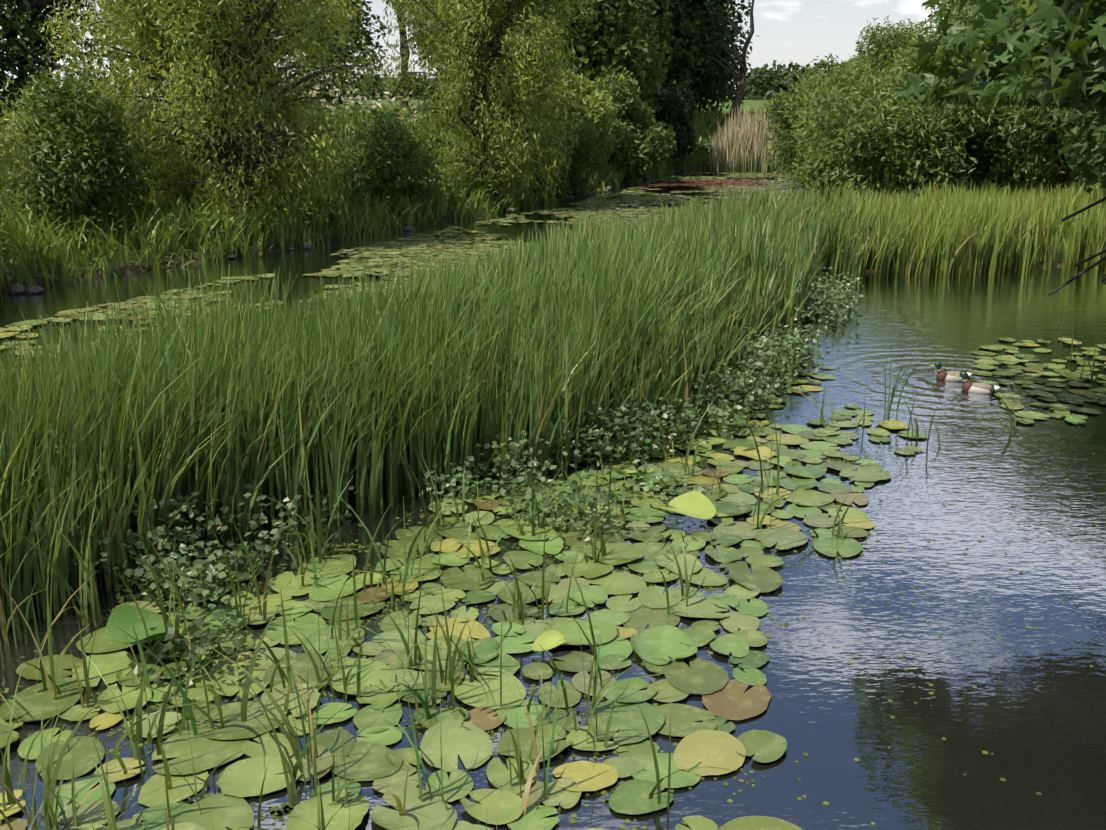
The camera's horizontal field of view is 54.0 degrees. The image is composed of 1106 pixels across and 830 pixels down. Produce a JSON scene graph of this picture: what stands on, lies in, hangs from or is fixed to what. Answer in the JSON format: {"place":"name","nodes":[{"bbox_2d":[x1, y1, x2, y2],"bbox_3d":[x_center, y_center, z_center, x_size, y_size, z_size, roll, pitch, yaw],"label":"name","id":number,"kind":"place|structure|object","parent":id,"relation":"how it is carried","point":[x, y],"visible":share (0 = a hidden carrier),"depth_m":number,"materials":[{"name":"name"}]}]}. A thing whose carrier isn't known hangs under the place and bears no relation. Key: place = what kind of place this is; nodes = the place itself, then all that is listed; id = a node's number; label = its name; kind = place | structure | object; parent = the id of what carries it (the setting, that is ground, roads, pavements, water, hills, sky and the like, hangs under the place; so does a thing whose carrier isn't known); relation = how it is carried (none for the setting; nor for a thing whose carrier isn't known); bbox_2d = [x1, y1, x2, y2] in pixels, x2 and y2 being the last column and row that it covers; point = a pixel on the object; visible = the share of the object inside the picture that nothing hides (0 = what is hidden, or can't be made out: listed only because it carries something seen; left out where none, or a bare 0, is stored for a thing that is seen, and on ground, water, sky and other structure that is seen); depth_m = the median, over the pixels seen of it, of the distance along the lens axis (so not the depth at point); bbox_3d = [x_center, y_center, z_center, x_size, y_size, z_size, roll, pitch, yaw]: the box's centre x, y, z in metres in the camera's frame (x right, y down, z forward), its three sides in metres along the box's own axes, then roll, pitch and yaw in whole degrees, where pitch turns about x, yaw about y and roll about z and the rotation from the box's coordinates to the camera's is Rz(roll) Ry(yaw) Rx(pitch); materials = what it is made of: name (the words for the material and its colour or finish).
{"place":"outdoors","nodes":[
{"label":"outdoors","id":0,"kind":"place"},
{"bbox_2d":[0,0,947,99],"label":"sky","id":1,"kind":"structure","parent":0,"point":[795,31],"materials":[{"name":"white"}]},
{"bbox_2d":[0,99,1104,549],"bbox_3d":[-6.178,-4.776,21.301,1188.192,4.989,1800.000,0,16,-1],"label":"ground","id":2,"kind":"structure","parent":0,"point":[452,213],"depth_m":22.61,"materials":[{"name":"green plant"}]},
{"bbox_2d":[0,76,48,281],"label":"willow bush","id":3,"kind":"object","parent":2,"relation":"on","point":[8,145],"visible":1,"depth_m":16.85,"materials":[{"name":"green plant"}]},
{"bbox_2d":[0,60,155,227],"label":"shrub","id":4,"kind":"object","parent":2,"relation":"on","point":[86,171],"visible":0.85,"depth_m":20.86,"materials":[{"name":"green plant"}]},
{"bbox_2d":[0,0,185,140],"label":"dark tree","id":5,"kind":"object","parent":2,"relation":"on","point":[23,54],"visible":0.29,"depth_m":27.74,"materials":[{"name":"green plant"}]},
{"bbox_2d":[38,0,400,229],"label":"willow","id":6,"kind":"object","parent":2,"relation":"on","point":[208,43],"visible":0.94,"depth_m":23.10,"materials":[{"name":"green plant"}]},
{"bbox_2d":[113,0,387,110],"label":"tree","id":7,"kind":"object","parent":2,"relation":"on","point":[358,41],"visible":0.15,"depth_m":51.81,"materials":[{"name":"green plant"}]},
{"bbox_2d":[8,176,648,294],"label":"bank stones","id":8,"kind":"object","parent":2,"relation":"on","point":[13,289],"visible":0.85,"depth_m":23.66,"materials":[{"name":"grey stone"}]},
{"bbox_2d":[0,85,718,244],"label":"bank herbs","id":9,"kind":"object","parent":2,"relation":"on","point":[701,145],"visible":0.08,"depth_m":31.41,"materials":[{"name":"green plant"}]},
{"bbox_2d":[330,109,440,212],"bbox_3d":[-4.434,-6.726,28.648,2.528,2.622,3.366,-15,22,-42],"label":"shrub","id":10,"kind":"object","parent":2,"relation":"on","point":[394,154],"visible":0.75,"depth_m":28.00,"materials":[{"name":"green plant"}]},
{"bbox_2d":[353,71,445,99],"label":"tree line","id":11,"kind":"object","parent":2,"relation":"on","point":[412,95],"visible":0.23,"depth_m":116.34,"materials":[{"name":"green plant"}]},
{"bbox_2d":[395,0,409,108],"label":"tree trunk","id":12,"kind":"object","parent":2,"relation":"on","point":[402,45],"visible":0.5,"depth_m":48.94,"materials":[{"name":"brown plant"}]},
{"bbox_2d":[386,0,477,100],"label":"tree","id":13,"kind":"object","parent":2,"relation":"on","point":[420,28],"depth_m":60.74,"materials":[{"name":"green plant"}]},
{"bbox_2d":[379,0,597,204],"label":"willow","id":14,"kind":"object","parent":2,"relation":"on","point":[490,67],"visible":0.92,"depth_m":31.39,"materials":[{"name":"green plant"}]},
{"bbox_2d":[498,62,617,164],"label":"bush","id":15,"kind":"object","parent":2,"relation":"on","point":[600,106],"visible":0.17,"depth_m":40.03,"materials":[{"name":"green plant"}]},
{"bbox_2d":[515,111,608,193],"bbox_3d":[0.033,-8.845,36.480,3.032,2.708,3.384,8,18,27],"label":"shrub","id":16,"kind":"object","parent":2,"relation":"on","point":[579,157],"visible":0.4,"depth_m":36.16,"materials":[{"name":"green plant"}]},
{"bbox_2d":[506,0,671,116],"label":"tree","id":17,"kind":"object","parent":2,"relation":"on","point":[612,39],"visible":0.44,"depth_m":44.82,"materials":[{"name":"green plant"}]},
{"bbox_2d":[589,65,676,179],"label":"bush","id":18,"kind":"object","parent":2,"relation":"on","point":[640,146],"visible":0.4,"depth_m":42.48,"materials":[{"name":"green plant"}]},
{"bbox_2d":[631,0,711,88],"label":"tree","id":19,"kind":"object","parent":2,"relation":"on","point":[667,16],"visible":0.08,"depth_m":56.15,"materials":[{"name":"green plant"}]},
{"bbox_2d":[647,79,698,159],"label":"bush","id":20,"kind":"object","parent":2,"relation":"on","point":[674,115],"visible":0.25,"depth_m":50.47,"materials":[{"name":"green plant"}]},
{"bbox_2d":[628,0,758,115],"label":"tree","id":21,"kind":"object","parent":2,"relation":"on","point":[718,76],"visible":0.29,"depth_m":58.59,"materials":[{"name":"green plant"}]},
{"bbox_2d":[702,82,734,99],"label":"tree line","id":22,"kind":"object","parent":2,"relation":"on","point":[725,96],"depth_m":119.37,"materials":[{"name":"green plant"}]},
{"bbox_2d":[688,0,754,119],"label":"dead snag","id":23,"kind":"object","parent":2,"relation":"on","point":[740,89],"visible":0.94,"depth_m":57.19,"materials":[{"name":"brown wood"}]},
{"bbox_2d":[743,60,852,99],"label":"tree line","id":24,"kind":"object","parent":2,"relation":"on","point":[765,84],"visible":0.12,"depth_m":106.86,"materials":[{"name":"green plant"}]},
{"bbox_2d":[756,52,892,185],"bbox_3d":[10.305,-10.522,39.147,5.533,4.750,5.300,0,16,-1],"label":"willow scrub","id":25,"kind":"object","parent":2,"relation":"on","point":[784,116],"visible":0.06,"depth_m":39.06,"materials":[{"name":"green plant"}]},
{"bbox_2d":[789,53,962,187],"bbox_3d":[10.037,-9.008,34.083,5.102,4.300,5.515,0,16,-1],"label":"willow scrub","id":26,"kind":"object","parent":2,"relation":"on","point":[847,77],"visible":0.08,"depth_m":33.49,"materials":[{"name":"green plant"}]},
{"bbox_2d":[829,15,922,81],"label":"willow scrub","id":27,"kind":"object","parent":2,"relation":"on","point":[886,49],"visible":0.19,"depth_m":40.05,"materials":[{"name":"green plant"}]},
{"bbox_2d":[786,68,977,206],"bbox_3d":[8.900,-7.445,29.705,4.788,3.833,5.412,0,16,-1],"label":"willow scrub","id":28,"kind":"object","parent":2,"relation":"on","point":[875,155],"visible":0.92,"depth_m":28.50,"materials":[{"name":"green plant"}]},
{"bbox_2d":[868,25,1055,194],"bbox_3d":[11.191,-8.431,30.423,5.352,4.728,4.942,0,16,-1],"label":"willow scrub","id":29,"kind":"object","parent":2,"relation":"on","point":[981,147],"visible":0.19,"depth_m":29.61,"materials":[{"name":"green plant"}]},
{"bbox_2d":[882,0,1051,163],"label":"willow scrub","id":30,"kind":"object","parent":2,"relation":"on","point":[930,26],"visible":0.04,"depth_m":34.49,"materials":[{"name":"green plant"}]},
{"bbox_2d":[925,0,1022,38],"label":"tree","id":31,"kind":"object","parent":2,"relation":"on","point":[949,5],"visible":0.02,"depth_m":40.19,"materials":[{"name":"green plant"}]},
{"bbox_2d":[894,0,1105,295],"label":"maple","id":32,"kind":"object","parent":2,"relation":"on","point":[1054,54],"visible":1,"depth_m":8.48,"materials":[{"name":"green plant"}]},
{"bbox_2d":[971,2,1104,192],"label":"willow scrub","id":33,"kind":"object","parent":2,"relation":"on","point":[1038,163],"visible":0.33,"depth_m":28.72,"materials":[{"name":"green plant"}]},
{"bbox_2d":[1012,0,1088,156],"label":"willow scrub","id":34,"kind":"object","parent":2,"relation":"on","point":[1045,109],"depth_m":36.51,"materials":[{"name":"green plant"}]},
{"bbox_2d":[1052,106,1105,194],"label":"bush","id":35,"kind":"object","parent":2,"relation":"on","point":[1096,129],"visible":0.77,"depth_m":22.41,"materials":[{"name":"green plant"}]},
{"bbox_2d":[0,170,1105,829],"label":"water","id":36,"kind":"structure","parent":0,"point":[1028,712],"depth_m":7.01,"materials":[{"name":"blue liquid"}]},
{"bbox_2d":[0,172,809,385],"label":"lily pads","id":37,"kind":"object","parent":36,"relation":"on","point":[425,248],"visible":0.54,"depth_m":24.00,"materials":[{"name":"green plant"}]},
{"bbox_2d":[0,419,891,829],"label":"lily pads","id":38,"kind":"object","parent":36,"relation":"on","point":[708,741],"visible":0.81,"depth_m":6.07,"materials":[{"name":"green plant"}]},
{"bbox_2d":[32,265,863,700],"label":"leafy water plants","id":39,"kind":"object","parent":36,"relation":"on","point":[766,363],"visible":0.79,"depth_m":8.79,"materials":[{"name":"green plant"}]},
{"bbox_2d":[0,317,1100,829],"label":"duckweed flecks","id":40,"kind":"object","parent":36,"relation":"on","point":[286,809],"visible":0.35,"depth_m":6.34,"materials":[{"name":"green plant"}]},
{"bbox_2d":[0,180,1105,627],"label":"reed bed","id":41,"kind":"object","parent":36,"relation":"on","point":[228,400],"visible":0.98,"depth_m":9.21,"materials":[{"name":"green plant"}]},
{"bbox_2d":[0,313,1105,829],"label":"grass blades","id":42,"kind":"object","parent":36,"relation":"on","point":[48,795],"visible":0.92,"depth_m":5.75,"materials":[{"name":"green plant"}]},
{"bbox_2d":[707,104,812,172],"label":"reeds","id":43,"kind":"object","parent":36,"relation":"on","point":[735,149],"visible":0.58,"depth_m":50.05,"materials":[{"name":"beige plant"}]},
{"bbox_2d":[706,337,1105,454],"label":"lily pads","id":44,"kind":"object","parent":36,"relation":"on","point":[843,437],"visible":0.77,"depth_m":11.85,"materials":[{"name":"green plant"}]},
{"bbox_2d":[930,362,971,381],"bbox_3d":[4.571,-0.480,12.477,0.481,0.265,0.164,2,16,7],"label":"mallard drake","id":45,"kind":"object","parent":36,"relation":"on","point":[941,375],"visible":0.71,"depth_m":12.44,"materials":[{"name":"beige"}]},
{"bbox_2d":[955,371,999,393],"bbox_3d":[4.673,-0.333,11.962,0.481,0.265,0.163,9,18,28],"label":"mallard drake","id":46,"kind":"object","parent":36,"relation":"on","point":[976,387],"visible":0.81,"depth_m":11.92,"materials":[{"name":"beige"}]}
]}

